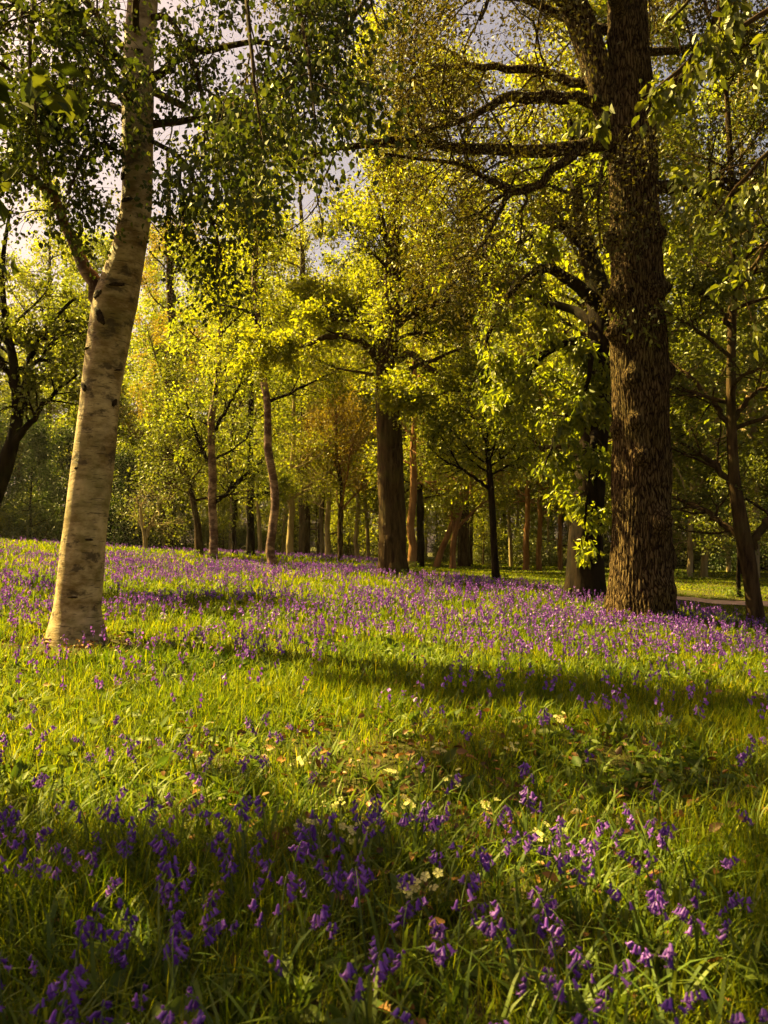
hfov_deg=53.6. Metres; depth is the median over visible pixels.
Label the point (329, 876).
bluebell
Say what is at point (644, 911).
bluebell
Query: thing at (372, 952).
bluebell
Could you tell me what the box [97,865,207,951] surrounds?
bluebell
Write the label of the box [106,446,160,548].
holly bush
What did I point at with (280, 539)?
bramble bush
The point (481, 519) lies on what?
hazel bush
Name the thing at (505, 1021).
bluebell
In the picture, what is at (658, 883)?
bluebell
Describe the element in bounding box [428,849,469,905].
bluebell
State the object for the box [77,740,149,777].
bluebell
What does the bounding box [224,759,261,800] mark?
bluebell
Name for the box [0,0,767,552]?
sky
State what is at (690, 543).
hornbeam tree
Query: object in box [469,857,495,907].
bluebell
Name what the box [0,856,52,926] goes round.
bluebell
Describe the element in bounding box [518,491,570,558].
hazel bush
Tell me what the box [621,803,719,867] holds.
bluebell
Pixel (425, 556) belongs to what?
bramble bush
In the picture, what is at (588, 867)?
bluebell
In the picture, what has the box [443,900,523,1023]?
bluebell
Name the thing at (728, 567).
ash tree
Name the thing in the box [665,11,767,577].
lime tree
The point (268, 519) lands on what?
hazel bush
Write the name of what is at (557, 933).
bluebell
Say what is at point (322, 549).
ash tree
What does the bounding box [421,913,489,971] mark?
bluebell
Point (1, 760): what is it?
bluebell
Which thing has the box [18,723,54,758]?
bluebell
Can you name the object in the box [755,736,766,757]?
bluebell
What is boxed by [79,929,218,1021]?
bluebell
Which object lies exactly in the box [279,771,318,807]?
bluebell
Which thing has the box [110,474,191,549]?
forked sapling
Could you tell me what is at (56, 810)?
bluebell
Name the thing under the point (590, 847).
bluebell
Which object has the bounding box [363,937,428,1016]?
bluebell
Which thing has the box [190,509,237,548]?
bramble bush
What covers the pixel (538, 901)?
bluebell
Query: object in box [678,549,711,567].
bramble bush
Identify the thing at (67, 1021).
bluebell
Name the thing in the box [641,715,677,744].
bluebell
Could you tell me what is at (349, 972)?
bluebell
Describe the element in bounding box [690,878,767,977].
bluebell
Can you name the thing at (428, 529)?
hazel bush
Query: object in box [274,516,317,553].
bramble bush
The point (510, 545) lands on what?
ash tree
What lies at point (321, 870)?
bluebell
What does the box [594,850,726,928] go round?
bluebell
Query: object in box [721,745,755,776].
bluebell
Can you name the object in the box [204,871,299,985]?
bluebell
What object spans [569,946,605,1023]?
bluebell
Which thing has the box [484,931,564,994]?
bluebell
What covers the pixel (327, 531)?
hazel tree
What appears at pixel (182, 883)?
bluebell
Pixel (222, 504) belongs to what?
hazel bush
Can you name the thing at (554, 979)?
bluebell
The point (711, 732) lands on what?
bluebell
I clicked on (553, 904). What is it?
bluebell
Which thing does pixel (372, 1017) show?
bluebell
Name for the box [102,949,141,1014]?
bluebell
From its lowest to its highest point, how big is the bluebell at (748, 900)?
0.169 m
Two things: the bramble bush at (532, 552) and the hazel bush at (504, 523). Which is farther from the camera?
the hazel bush at (504, 523)
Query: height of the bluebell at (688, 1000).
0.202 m
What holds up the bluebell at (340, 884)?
on the ground at (444, 774)
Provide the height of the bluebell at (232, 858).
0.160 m
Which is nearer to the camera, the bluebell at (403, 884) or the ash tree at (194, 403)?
the bluebell at (403, 884)
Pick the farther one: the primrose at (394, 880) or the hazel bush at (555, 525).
the hazel bush at (555, 525)
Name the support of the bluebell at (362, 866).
on the ground at (444, 774)
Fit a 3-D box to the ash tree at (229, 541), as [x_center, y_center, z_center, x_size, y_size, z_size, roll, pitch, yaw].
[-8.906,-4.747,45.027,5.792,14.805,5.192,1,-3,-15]
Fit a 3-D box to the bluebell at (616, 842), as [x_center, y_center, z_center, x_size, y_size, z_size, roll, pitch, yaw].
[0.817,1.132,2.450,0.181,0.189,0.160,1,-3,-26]
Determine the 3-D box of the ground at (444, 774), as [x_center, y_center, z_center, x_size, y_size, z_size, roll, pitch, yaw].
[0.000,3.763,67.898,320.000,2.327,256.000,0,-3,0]
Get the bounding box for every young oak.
[406,332,548,583]
[688,444,767,596]
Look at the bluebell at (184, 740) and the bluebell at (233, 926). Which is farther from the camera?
the bluebell at (184, 740)
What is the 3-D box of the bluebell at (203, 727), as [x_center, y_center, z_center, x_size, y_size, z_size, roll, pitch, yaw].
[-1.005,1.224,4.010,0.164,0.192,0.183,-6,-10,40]
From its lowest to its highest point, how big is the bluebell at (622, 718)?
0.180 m
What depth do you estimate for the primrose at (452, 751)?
3.86 m
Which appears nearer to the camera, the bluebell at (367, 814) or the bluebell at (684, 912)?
the bluebell at (684, 912)
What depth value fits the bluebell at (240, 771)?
3.43 m
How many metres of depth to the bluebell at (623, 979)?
1.66 m
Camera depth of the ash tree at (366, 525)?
45.27 m
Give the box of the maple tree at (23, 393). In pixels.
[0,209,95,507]
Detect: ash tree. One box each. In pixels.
[131,340,194,507]
[164,331,211,545]
[173,319,300,553]
[194,324,273,551]
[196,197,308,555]
[211,229,300,553]
[256,328,323,552]
[272,261,370,556]
[316,329,375,555]
[325,234,401,556]
[358,292,484,566]
[408,354,455,559]
[424,483,473,561]
[479,268,553,566]
[495,316,536,558]
[512,346,559,563]
[535,294,610,531]
[703,234,767,571]
[736,312,767,568]
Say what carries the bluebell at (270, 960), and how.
on the ground at (444, 774)
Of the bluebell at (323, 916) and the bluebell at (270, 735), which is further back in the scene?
the bluebell at (270, 735)
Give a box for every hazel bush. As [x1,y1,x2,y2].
[179,468,228,540]
[197,480,254,548]
[225,455,283,545]
[241,498,288,548]
[254,463,317,540]
[283,489,338,552]
[310,493,371,549]
[324,490,376,556]
[344,467,406,555]
[406,490,440,556]
[415,472,446,547]
[430,512,476,540]
[438,481,499,549]
[469,489,516,564]
[488,483,537,549]
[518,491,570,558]
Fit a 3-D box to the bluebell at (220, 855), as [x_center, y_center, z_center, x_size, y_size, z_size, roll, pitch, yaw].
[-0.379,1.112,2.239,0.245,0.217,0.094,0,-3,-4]
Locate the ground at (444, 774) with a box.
[0,542,767,1023]
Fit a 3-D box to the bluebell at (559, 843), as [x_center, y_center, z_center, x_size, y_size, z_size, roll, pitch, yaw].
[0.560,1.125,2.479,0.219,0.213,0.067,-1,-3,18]
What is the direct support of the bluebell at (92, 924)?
on the ground at (444, 774)
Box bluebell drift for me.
[0,537,767,740]
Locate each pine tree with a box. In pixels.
[346,176,478,566]
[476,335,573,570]
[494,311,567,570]
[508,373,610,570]
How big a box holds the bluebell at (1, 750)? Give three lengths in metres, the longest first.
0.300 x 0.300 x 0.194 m
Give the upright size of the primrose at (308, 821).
0.135 m
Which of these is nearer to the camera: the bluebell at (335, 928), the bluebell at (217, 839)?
the bluebell at (335, 928)
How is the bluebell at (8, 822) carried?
on the ground at (444, 774)
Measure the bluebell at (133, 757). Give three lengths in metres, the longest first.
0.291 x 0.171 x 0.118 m
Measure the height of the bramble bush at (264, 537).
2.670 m
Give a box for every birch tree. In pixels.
[0,0,452,646]
[176,58,360,568]
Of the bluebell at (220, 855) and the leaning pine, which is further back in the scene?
the leaning pine
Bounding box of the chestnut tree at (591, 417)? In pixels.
[425,88,671,601]
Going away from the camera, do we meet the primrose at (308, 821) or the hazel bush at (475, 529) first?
the primrose at (308, 821)
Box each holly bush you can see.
[0,403,33,538]
[0,413,66,541]
[29,415,117,542]
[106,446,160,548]
[136,472,182,545]
[428,525,443,557]
[530,514,563,561]
[673,474,715,568]
[695,501,764,570]
[731,469,767,571]
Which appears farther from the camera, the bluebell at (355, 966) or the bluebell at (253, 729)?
the bluebell at (253, 729)
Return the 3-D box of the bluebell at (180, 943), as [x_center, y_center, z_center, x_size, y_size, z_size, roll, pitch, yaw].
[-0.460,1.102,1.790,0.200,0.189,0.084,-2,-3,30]
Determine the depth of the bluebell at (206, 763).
3.42 m
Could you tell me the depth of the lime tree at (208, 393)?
64.46 m
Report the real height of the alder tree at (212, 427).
13.391 m
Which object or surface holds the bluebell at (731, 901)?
on the ground at (444, 774)
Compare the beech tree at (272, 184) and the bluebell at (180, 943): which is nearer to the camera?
the bluebell at (180, 943)
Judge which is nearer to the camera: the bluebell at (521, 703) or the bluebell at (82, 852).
the bluebell at (82, 852)
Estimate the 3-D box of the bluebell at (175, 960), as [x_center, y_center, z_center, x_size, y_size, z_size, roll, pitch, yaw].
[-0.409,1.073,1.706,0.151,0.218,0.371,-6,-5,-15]
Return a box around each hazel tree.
[228,304,362,554]
[294,388,374,556]
[317,365,416,556]
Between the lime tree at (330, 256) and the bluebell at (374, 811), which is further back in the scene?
the lime tree at (330, 256)
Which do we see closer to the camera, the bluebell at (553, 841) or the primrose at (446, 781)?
the bluebell at (553, 841)
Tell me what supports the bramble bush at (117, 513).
on the ground at (444, 774)
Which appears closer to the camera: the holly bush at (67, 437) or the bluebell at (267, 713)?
the bluebell at (267, 713)
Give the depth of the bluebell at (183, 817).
2.72 m
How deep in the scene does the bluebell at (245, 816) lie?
2.52 m
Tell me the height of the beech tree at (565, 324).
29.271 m
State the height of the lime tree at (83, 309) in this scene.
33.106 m
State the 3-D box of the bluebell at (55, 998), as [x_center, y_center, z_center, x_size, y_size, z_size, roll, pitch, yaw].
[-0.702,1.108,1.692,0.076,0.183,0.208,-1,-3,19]
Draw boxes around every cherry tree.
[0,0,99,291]
[291,368,376,560]
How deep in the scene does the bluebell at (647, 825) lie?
2.55 m
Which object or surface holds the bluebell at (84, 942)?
on the ground at (444, 774)
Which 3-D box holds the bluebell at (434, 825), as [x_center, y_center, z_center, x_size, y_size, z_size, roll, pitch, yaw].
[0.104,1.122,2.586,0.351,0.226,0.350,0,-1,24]
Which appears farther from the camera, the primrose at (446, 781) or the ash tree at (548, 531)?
the ash tree at (548, 531)
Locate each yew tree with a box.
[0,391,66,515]
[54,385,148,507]
[115,408,191,525]
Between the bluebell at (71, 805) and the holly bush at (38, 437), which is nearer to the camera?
the bluebell at (71, 805)
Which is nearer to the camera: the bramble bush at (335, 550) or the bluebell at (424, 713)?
the bluebell at (424, 713)
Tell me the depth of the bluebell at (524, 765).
3.33 m
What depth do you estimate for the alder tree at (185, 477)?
27.89 m
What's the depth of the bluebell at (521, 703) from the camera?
4.41 m
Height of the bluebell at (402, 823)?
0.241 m
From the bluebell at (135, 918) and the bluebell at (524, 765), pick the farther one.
the bluebell at (524, 765)
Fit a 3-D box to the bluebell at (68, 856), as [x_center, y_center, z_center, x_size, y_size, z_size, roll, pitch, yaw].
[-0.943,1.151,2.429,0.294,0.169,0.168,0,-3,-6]
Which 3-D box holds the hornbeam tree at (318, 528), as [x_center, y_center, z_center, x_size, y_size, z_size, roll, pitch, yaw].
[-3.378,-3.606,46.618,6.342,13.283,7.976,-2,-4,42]
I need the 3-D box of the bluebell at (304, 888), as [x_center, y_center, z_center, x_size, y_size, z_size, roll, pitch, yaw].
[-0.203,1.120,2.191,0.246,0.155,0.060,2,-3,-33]
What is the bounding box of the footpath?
[563,587,767,605]
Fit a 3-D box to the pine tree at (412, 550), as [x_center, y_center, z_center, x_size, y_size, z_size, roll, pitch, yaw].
[0.986,-5.489,30.437,4.682,15.632,4.989,-1,-3,29]
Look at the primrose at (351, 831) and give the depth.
2.68 m
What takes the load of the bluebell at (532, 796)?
on the ground at (444, 774)
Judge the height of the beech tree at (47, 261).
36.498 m
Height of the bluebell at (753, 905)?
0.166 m
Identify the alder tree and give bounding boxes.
[124,343,289,554]
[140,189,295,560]
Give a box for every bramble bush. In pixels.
[0,506,18,537]
[1,486,62,540]
[33,498,64,537]
[106,491,139,542]
[107,516,141,545]
[138,495,218,550]
[138,498,205,548]
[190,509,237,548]
[190,510,246,549]
[236,521,266,552]
[255,528,285,552]
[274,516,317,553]
[275,525,298,551]
[324,529,353,556]
[334,528,371,555]
[359,524,377,556]
[364,523,406,556]
[406,538,430,561]
[426,538,456,562]
[473,528,522,562]
[473,540,501,564]
[485,535,518,563]
[499,523,556,565]
[546,539,567,565]
[548,530,610,566]
[603,540,610,565]
[604,541,609,563]
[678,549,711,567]
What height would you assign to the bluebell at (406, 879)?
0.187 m
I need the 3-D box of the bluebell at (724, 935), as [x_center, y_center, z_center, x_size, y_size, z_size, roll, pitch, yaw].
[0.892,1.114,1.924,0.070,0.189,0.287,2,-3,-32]
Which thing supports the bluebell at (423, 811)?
on the ground at (444, 774)
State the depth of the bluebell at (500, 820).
2.68 m
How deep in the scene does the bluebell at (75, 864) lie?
2.36 m
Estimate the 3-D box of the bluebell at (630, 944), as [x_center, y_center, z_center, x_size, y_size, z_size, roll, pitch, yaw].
[0.639,1.095,1.810,0.312,0.201,0.312,-2,-5,36]
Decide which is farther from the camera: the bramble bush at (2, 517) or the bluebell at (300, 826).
the bramble bush at (2, 517)
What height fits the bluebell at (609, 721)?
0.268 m
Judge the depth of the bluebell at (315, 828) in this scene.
2.70 m
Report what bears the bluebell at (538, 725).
on the ground at (444, 774)
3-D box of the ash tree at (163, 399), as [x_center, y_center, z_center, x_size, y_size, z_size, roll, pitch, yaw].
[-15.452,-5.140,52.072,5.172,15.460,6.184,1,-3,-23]
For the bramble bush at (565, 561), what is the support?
on the ground at (444, 774)
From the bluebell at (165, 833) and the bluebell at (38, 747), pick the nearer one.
the bluebell at (165, 833)
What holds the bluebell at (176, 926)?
on the ground at (444, 774)
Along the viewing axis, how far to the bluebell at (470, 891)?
1.93 m
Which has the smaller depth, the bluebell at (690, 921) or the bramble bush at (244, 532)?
the bluebell at (690, 921)
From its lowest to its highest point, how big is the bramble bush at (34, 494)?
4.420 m
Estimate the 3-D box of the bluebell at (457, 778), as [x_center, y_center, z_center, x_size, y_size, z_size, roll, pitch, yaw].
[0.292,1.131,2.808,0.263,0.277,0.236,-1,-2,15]
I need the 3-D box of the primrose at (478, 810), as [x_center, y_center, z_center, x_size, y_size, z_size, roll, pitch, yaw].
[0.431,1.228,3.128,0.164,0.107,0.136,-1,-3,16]
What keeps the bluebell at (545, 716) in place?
on the ground at (444, 774)
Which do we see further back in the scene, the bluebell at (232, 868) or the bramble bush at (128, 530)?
the bramble bush at (128, 530)
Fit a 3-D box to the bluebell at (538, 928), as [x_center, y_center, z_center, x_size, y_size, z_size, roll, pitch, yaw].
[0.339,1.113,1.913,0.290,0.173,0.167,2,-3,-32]
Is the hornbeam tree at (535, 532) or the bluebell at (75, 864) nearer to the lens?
the bluebell at (75, 864)
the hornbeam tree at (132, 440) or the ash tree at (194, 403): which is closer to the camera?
the hornbeam tree at (132, 440)
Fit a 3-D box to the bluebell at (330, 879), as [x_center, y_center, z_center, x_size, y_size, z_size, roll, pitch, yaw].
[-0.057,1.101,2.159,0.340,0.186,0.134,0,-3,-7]
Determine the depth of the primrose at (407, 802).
3.14 m
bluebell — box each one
[0,732,20,775]
[0,743,30,765]
[0,751,4,800]
[0,805,35,823]
[0,808,35,866]
[0,810,26,843]
[0,827,53,878]
[0,833,50,869]
[0,856,24,926]
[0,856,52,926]
[0,950,12,1023]
[1,800,65,829]
[1,810,69,862]
[2,726,56,769]
[3,858,114,903]
[3,915,111,992]
[4,808,48,849]
[5,712,26,738]
[9,833,53,895]
[10,772,63,823]
[11,827,102,858]
[11,857,86,928]
[14,704,38,732]
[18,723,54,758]
[19,998,25,1023]
[22,954,52,1014]
[23,744,42,775]
[25,835,60,864]
[26,924,92,1011]
[30,983,58,1023]
[32,774,51,825]
[40,1001,145,1023]
[44,960,86,1023]
[45,962,89,1023]
[46,897,171,965]
[50,841,105,872]
[55,843,138,885]
[57,999,81,1022]
[62,907,189,964]
[63,978,107,1023]
[64,850,153,903]
[67,859,82,893]
[68,800,116,846]
[70,735,110,766]
[70,786,128,842]
[73,803,133,876]
[76,852,98,912]
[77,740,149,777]
[78,844,141,899]
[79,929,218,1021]
[85,752,122,784]
[85,796,154,857]
[86,1000,114,1023]
[87,803,161,836]
[89,901,149,989]
[90,877,122,929]
[91,823,122,857]
[94,906,144,979]
[95,794,131,843]
[96,714,129,739]
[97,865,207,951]
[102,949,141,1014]
[103,747,159,778]
[103,904,241,1011]
[107,804,174,865]
[108,836,163,897]
[113,914,142,972]
[114,898,149,964]
[116,816,219,882]
[119,732,134,767]
[119,984,233,1023]
[122,881,193,986]
[126,753,155,779]
[127,866,187,937]
[132,984,162,1023]
[140,819,206,861]
[144,856,222,909]
[146,892,198,965]
[147,731,168,765]
[148,834,224,912]
[149,878,232,966]
[149,907,223,974]
[152,803,181,850]
[155,734,192,777]
[155,1005,186,1023]
[156,792,191,822]
[157,857,233,913]
[161,828,184,864]
[161,930,230,1003]
[163,928,215,1023]
[166,750,220,773]
[166,772,245,809]
[169,746,221,783]
[174,792,218,820]
[176,799,200,865]
[177,709,192,740]
[179,832,220,898]
[181,801,231,853]
[182,726,210,755]
[182,843,268,890]
[183,981,339,1023]
[184,757,230,798]
[188,861,250,929]
[193,812,275,860]
[195,755,264,794]
[197,872,223,957]
[198,795,252,851]
[203,835,221,878]
[204,833,227,883]
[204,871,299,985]
[205,744,237,775]
[210,855,239,892]
[212,800,250,887]
[212,896,249,964]
[214,871,264,928]
[216,847,287,930]
[218,831,275,900]
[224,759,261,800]
[224,831,287,890]
[224,862,285,928]
[225,721,265,758]
[226,759,247,790]
[231,755,298,797]
[233,731,289,776]
[234,795,298,849]
[238,716,262,753]
[244,950,335,1000]
[248,898,289,985]
[249,858,275,892]
[250,730,271,753]
[257,711,296,757]
[262,755,282,787]
[265,904,345,969]
[279,752,335,792]
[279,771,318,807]
[281,840,323,916]
[281,869,346,922]
[282,827,380,890]
[283,866,343,903]
[286,723,323,756]
[286,825,316,888]
[290,819,352,862]
[291,842,328,901]
[292,720,327,770]
[295,743,322,773]
[295,794,337,859]
[297,816,320,841]
[298,873,345,925]
[299,827,368,893]
[299,864,386,939]
[300,868,363,949]
[302,938,395,1013]
[304,858,360,903]
[306,829,375,887]
[308,854,361,922]
[309,808,388,893]
[314,873,425,933]
[318,867,369,981]
[318,915,393,971]
[319,800,374,889]
[323,851,368,897]
[325,875,457,977]
[326,1002,329,1023]
[330,871,356,945]
[332,961,368,1023]
[334,936,434,1001]
[335,856,355,912]
[338,808,392,837]
[344,860,360,927]
[347,812,431,878]
[350,799,446,869]
[353,794,384,869]
[353,816,374,877]
[362,947,396,1023]
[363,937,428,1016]
[368,803,384,862]
[371,801,439,855]
[371,888,416,979]
[388,872,480,996]
[390,866,445,923]
[390,1007,482,1023]
[393,863,476,926]
[394,813,414,869]
[396,757,426,804]
[396,940,460,1023]
[398,805,447,851]
[402,707,443,739]
[411,916,493,974]
[417,801,441,874]
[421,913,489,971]
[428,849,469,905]
[429,801,465,861]
[430,838,521,894]
[434,773,490,836]
[437,834,472,887]
[442,1012,509,1023]
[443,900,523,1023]
[445,846,491,948]
[453,902,519,974]
[459,806,530,858]
[460,729,476,765]
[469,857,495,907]
[472,913,573,990]
[476,915,584,1013]
[480,852,571,924]
[482,812,509,863]
[483,878,587,941]
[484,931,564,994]
[484,968,568,1023]
[486,824,563,877]
[494,805,548,850]
[496,838,516,897]
[499,786,557,867]
[502,761,549,802]
[505,700,537,738]
[506,785,554,844]
[512,815,572,875]
[512,843,576,896]
[513,831,547,895]
[517,708,548,749]
[521,770,547,804]
[523,923,615,992]
[524,967,594,1023]
[527,886,571,1015]
[528,828,588,892]
[529,791,573,839]
[530,718,553,732]
[533,908,618,991]
[536,838,569,913]
[537,715,551,744]
[537,834,584,888]
[540,842,628,885]
[544,713,552,751]
[548,959,582,1023]
[548,967,572,1023]
[549,836,600,879]
[556,837,604,882]
[560,966,624,1023]
[563,749,608,791]
[563,864,613,937]
[565,725,600,752]
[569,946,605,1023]
[571,993,628,1023]
[577,695,616,740]
[578,958,673,1023]
[580,851,636,911]
[583,929,725,1012]
[586,819,613,856]
[586,885,719,960]
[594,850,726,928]
[604,933,682,1023]
[605,828,643,889]
[605,883,699,964]
[610,711,637,736]
[613,869,665,934]
[618,849,679,896]
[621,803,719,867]
[624,973,709,1023]
[633,970,689,1023]
[636,817,697,876]
[637,827,724,888]
[638,873,712,934]
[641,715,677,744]
[641,740,683,771]
[645,897,717,974]
[650,779,678,850]
[657,830,672,875]
[658,822,706,881]
[672,903,765,996]
[673,888,715,986]
[685,856,740,898]
[686,705,721,751]
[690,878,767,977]
[694,918,763,991]
[704,744,763,776]
[704,983,747,1023]
[713,896,765,970]
[718,885,765,940]
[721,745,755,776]
[727,878,767,933]
[736,797,767,848]
[740,875,767,906]
[747,733,767,764]
[753,1003,767,1023]
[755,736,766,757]
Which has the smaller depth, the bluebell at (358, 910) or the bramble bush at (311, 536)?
the bluebell at (358, 910)
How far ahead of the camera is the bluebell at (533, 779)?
3.27 m
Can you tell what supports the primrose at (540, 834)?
on the ground at (444, 774)
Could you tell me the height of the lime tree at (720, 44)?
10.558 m
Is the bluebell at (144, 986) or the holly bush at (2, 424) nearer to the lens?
the bluebell at (144, 986)
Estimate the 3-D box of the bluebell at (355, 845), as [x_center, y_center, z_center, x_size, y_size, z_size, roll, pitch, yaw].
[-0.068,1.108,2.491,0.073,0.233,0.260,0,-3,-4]
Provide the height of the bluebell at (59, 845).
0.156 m
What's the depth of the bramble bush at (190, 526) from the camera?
42.02 m
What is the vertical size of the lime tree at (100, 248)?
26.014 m
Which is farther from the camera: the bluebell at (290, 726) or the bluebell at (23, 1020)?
the bluebell at (290, 726)
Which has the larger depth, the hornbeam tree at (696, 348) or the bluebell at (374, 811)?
the hornbeam tree at (696, 348)
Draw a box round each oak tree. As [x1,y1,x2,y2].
[195,0,767,624]
[226,0,539,577]
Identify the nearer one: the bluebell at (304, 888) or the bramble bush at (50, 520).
the bluebell at (304, 888)
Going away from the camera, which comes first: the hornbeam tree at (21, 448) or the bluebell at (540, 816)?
the bluebell at (540, 816)
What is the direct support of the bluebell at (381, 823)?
on the ground at (444, 774)
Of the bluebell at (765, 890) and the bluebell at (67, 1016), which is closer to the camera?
the bluebell at (67, 1016)
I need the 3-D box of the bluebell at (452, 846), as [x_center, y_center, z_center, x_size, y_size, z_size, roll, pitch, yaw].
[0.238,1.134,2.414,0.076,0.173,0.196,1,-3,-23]
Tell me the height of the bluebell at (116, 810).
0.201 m
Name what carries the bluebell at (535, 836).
on the ground at (444, 774)
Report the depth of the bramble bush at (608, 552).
53.66 m
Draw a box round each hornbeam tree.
[0,374,66,517]
[48,379,152,542]
[274,354,369,553]
[424,383,518,564]
[503,364,610,568]
[601,0,767,627]
[603,438,611,547]
[609,371,766,577]
[669,327,731,572]
[671,307,767,573]
[671,425,757,576]
[740,306,767,567]
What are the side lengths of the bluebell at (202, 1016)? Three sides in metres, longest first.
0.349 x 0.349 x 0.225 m
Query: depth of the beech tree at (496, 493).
65.80 m
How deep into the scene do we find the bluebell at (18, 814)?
2.69 m
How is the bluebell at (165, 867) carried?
on the ground at (444, 774)
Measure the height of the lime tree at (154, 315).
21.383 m
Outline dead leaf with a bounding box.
[372,1000,390,1013]
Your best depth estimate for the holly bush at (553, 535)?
67.52 m
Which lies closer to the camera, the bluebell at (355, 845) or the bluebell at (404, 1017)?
the bluebell at (404, 1017)
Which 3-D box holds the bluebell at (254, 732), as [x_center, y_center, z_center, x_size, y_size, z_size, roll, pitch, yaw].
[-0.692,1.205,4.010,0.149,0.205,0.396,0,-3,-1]
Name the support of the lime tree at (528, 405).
on the ground at (444, 774)
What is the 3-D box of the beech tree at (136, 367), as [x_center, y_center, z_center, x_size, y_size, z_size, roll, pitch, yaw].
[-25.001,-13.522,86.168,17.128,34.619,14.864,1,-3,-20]
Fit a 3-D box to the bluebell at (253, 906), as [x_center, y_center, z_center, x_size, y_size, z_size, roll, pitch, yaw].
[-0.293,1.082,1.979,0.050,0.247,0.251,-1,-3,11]
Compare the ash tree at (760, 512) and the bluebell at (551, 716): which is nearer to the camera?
the bluebell at (551, 716)
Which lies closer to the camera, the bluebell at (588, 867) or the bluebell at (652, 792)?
the bluebell at (588, 867)
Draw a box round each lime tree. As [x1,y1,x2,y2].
[0,247,61,491]
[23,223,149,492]
[23,229,144,501]
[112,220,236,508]
[142,256,245,542]
[155,289,298,546]
[283,246,409,553]
[404,239,482,555]
[502,246,611,536]
[510,295,575,553]
[523,0,767,522]
[534,221,689,521]
[560,0,767,361]
[608,236,699,493]
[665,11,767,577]
[714,231,767,515]
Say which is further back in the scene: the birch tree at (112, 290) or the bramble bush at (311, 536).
the bramble bush at (311, 536)
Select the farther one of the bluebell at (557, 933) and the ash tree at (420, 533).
the ash tree at (420, 533)
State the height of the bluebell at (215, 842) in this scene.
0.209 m
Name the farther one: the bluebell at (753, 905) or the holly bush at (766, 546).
the holly bush at (766, 546)
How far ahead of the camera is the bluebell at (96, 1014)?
1.53 m
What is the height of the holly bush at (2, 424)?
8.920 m
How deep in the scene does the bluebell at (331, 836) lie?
2.36 m
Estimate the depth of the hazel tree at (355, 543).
40.05 m
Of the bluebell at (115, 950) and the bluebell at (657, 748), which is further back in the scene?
the bluebell at (657, 748)
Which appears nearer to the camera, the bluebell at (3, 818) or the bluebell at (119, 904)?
the bluebell at (119, 904)
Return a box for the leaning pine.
[405,376,532,567]
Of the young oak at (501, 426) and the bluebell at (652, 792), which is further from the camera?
the young oak at (501, 426)
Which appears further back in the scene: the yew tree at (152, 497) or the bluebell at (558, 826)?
the yew tree at (152, 497)
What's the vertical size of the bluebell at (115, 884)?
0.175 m
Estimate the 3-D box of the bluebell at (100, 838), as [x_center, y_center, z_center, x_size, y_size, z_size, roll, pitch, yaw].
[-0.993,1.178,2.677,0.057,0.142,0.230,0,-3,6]
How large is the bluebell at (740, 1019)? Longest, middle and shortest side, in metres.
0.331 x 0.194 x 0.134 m
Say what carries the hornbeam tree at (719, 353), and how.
on the ground at (444, 774)
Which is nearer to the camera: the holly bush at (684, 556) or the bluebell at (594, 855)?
the bluebell at (594, 855)
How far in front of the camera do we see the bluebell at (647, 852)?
2.32 m
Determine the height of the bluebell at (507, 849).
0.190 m
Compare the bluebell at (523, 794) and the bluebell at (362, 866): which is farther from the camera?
the bluebell at (523, 794)
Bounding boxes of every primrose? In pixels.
[283,756,322,782]
[285,818,341,859]
[319,796,358,821]
[336,819,402,867]
[373,868,465,937]
[379,767,414,793]
[395,794,434,825]
[424,742,457,768]
[437,768,476,799]
[471,797,507,824]
[496,741,533,765]
[509,821,576,870]
[551,711,583,736]
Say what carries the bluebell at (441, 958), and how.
on the ground at (444, 774)
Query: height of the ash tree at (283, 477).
14.616 m
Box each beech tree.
[0,176,90,502]
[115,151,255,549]
[124,241,223,516]
[179,169,331,522]
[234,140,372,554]
[237,230,344,549]
[284,123,498,526]
[342,46,578,565]
[403,0,737,516]
[428,316,536,553]
[481,230,537,558]
[671,208,765,566]
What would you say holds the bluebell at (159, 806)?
on the ground at (444, 774)
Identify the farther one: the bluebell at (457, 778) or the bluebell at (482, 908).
the bluebell at (457, 778)
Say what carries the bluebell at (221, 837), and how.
on the ground at (444, 774)
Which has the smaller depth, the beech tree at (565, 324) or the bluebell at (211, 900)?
the bluebell at (211, 900)
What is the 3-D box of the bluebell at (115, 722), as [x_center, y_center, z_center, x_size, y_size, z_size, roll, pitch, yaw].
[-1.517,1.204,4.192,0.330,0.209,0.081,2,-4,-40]
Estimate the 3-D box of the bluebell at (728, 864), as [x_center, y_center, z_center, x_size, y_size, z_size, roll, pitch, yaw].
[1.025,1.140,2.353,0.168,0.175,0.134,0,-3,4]
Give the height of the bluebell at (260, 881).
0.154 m
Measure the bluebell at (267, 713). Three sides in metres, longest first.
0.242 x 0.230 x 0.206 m
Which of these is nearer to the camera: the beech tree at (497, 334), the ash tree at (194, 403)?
the ash tree at (194, 403)
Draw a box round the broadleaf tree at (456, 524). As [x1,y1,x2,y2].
[404,377,534,568]

